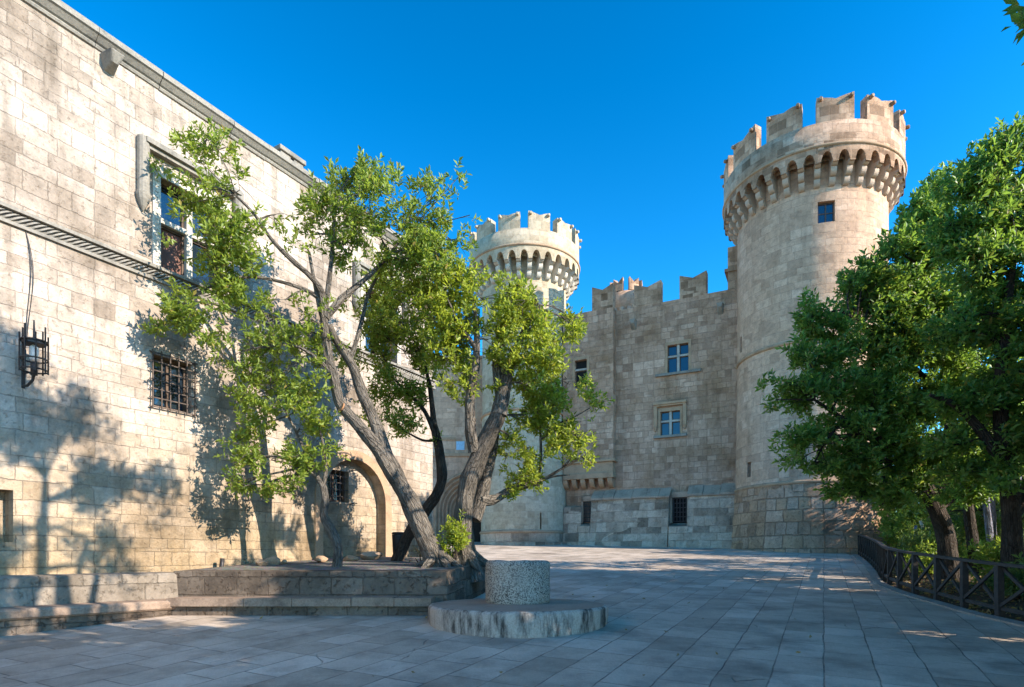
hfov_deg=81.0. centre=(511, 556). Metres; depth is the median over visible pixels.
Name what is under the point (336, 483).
window
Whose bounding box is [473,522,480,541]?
gate door
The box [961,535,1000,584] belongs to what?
garden shrub
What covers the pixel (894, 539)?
garden shrub
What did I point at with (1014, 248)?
shade tree
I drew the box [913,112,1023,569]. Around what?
evergreen tree
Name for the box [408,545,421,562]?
dry shrub
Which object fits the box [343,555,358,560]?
loose stone
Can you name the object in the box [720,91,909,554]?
round tower
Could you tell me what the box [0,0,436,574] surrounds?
palace wing
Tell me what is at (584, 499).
window
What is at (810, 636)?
scattered leaves
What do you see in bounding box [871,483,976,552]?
garden shrub
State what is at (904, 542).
garden shrub
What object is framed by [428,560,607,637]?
stone well
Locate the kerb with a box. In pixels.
[852,554,1023,626]
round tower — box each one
[467,210,581,544]
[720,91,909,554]
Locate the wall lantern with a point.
(34, 343)
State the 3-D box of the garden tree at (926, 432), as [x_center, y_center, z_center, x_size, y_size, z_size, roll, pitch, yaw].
[20.053,-3.558,27.340,7.061,7.577,5.943,0,0,-29]
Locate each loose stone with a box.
[256,559,267,565]
[265,556,280,564]
[314,556,327,562]
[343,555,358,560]
[360,551,382,559]
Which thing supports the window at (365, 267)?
in the palace wing
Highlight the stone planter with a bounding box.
[166,557,485,615]
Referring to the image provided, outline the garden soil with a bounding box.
[859,551,1023,621]
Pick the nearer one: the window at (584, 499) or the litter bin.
the litter bin
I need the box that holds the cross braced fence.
[858,534,1023,617]
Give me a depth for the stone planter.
11.68 m
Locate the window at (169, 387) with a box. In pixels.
[149,349,197,416]
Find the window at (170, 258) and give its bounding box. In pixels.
[135,134,244,293]
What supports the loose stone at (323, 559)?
on the stone planter
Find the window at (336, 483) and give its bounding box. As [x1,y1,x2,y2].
[327,470,356,503]
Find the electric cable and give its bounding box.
[25,231,33,336]
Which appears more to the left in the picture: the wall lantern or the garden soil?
the wall lantern
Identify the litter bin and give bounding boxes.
[392,532,403,552]
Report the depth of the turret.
42.89 m
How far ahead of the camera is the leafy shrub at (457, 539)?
13.08 m
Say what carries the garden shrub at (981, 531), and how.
on the garden soil
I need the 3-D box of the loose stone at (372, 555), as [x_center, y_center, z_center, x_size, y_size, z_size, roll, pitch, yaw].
[-3.706,-0.020,15.813,0.605,0.263,0.440,0,0,-18]
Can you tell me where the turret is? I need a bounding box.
[610,276,642,310]
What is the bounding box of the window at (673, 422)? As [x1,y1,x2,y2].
[653,400,686,438]
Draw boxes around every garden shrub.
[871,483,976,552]
[885,522,919,547]
[894,539,961,575]
[895,526,965,571]
[900,526,966,550]
[901,526,967,556]
[903,520,930,539]
[921,509,1000,555]
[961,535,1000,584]
[982,567,1020,590]
[986,528,1023,560]
[989,551,1023,600]
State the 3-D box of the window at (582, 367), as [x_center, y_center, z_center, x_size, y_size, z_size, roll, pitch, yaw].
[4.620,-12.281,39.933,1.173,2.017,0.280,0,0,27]
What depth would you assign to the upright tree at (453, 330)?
13.64 m
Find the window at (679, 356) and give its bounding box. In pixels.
[655,339,700,376]
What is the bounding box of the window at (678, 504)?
[670,491,689,522]
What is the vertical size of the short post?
0.374 m
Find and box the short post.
[219,558,224,566]
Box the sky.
[61,0,1023,434]
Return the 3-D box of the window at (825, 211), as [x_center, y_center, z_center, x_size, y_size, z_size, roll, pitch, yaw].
[16.304,-17.850,31.221,0.819,1.100,0.070,0,0,14]
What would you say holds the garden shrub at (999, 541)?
on the garden soil
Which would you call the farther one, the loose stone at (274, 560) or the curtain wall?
the curtain wall
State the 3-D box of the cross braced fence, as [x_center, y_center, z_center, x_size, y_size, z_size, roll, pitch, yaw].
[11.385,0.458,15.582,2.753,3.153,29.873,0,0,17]
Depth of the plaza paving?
8.84 m
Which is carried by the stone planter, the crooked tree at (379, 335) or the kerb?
the crooked tree at (379, 335)
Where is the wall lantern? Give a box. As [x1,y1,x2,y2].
[18,320,48,387]
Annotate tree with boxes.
[138,115,482,567]
[213,313,349,566]
[330,239,457,560]
[367,245,614,582]
[754,160,1023,580]
[844,348,1023,572]
[876,419,989,525]
[902,482,983,529]
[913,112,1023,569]
[947,478,1023,535]
[975,398,1023,535]
[982,477,1021,568]
[1001,0,1023,65]
[1004,239,1023,264]
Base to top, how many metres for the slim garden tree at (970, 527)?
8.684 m
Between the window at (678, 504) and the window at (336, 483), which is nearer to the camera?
the window at (336, 483)
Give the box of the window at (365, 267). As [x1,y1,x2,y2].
[352,260,409,363]
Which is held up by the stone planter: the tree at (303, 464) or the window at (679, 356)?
the tree at (303, 464)
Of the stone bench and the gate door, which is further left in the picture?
the stone bench
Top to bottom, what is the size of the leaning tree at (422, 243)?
9.378 m
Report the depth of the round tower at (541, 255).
39.25 m
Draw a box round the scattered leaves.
[260,561,811,685]
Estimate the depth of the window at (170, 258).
12.56 m
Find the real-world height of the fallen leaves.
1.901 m
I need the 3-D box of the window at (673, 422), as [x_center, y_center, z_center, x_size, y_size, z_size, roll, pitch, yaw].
[9.972,-8.638,37.808,2.064,2.222,0.500,0,0,27]
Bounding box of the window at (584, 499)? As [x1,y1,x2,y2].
[581,496,591,522]
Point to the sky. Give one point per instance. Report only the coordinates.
(619, 121)
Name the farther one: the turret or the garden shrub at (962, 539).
the turret
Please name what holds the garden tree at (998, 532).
on the garden soil
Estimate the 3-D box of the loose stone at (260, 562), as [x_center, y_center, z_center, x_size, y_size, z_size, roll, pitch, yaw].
[-5.543,0.134,13.305,0.253,0.196,0.270,0,0,-25]
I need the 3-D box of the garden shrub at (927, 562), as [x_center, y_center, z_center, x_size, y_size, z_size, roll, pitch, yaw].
[12.300,0.046,17.811,2.207,1.436,1.576,0,0,-45]
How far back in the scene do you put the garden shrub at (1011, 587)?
12.23 m
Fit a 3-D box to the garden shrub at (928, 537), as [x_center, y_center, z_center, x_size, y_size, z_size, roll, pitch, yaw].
[14.365,-0.304,20.320,2.008,1.516,2.087,0,0,0]
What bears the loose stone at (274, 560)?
in the stone planter
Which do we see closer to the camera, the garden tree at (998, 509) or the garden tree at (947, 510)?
the garden tree at (998, 509)
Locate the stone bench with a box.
[0,572,177,636]
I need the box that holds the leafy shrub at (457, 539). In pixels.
[435,509,471,560]
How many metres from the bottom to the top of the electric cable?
1.952 m
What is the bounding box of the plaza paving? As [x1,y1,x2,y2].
[0,542,1023,686]
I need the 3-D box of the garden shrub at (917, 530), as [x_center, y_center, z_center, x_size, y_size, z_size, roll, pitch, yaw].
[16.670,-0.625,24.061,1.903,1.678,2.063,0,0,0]
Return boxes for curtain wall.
[562,246,741,548]
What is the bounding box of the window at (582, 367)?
[572,355,588,387]
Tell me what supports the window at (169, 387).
in the palace wing
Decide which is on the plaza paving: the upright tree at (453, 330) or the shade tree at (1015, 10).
the shade tree at (1015, 10)
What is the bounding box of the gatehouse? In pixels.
[433,355,481,541]
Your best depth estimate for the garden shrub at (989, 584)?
13.55 m
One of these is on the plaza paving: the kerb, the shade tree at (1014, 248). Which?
the kerb
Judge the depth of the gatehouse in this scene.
43.60 m
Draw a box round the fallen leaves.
[856,549,1023,618]
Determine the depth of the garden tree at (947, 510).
26.32 m
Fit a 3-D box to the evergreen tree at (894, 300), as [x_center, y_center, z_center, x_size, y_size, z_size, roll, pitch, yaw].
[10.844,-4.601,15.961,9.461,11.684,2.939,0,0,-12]
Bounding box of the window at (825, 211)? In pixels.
[818,202,833,222]
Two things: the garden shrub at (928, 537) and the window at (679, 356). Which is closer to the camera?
the garden shrub at (928, 537)
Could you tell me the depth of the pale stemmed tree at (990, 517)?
17.58 m

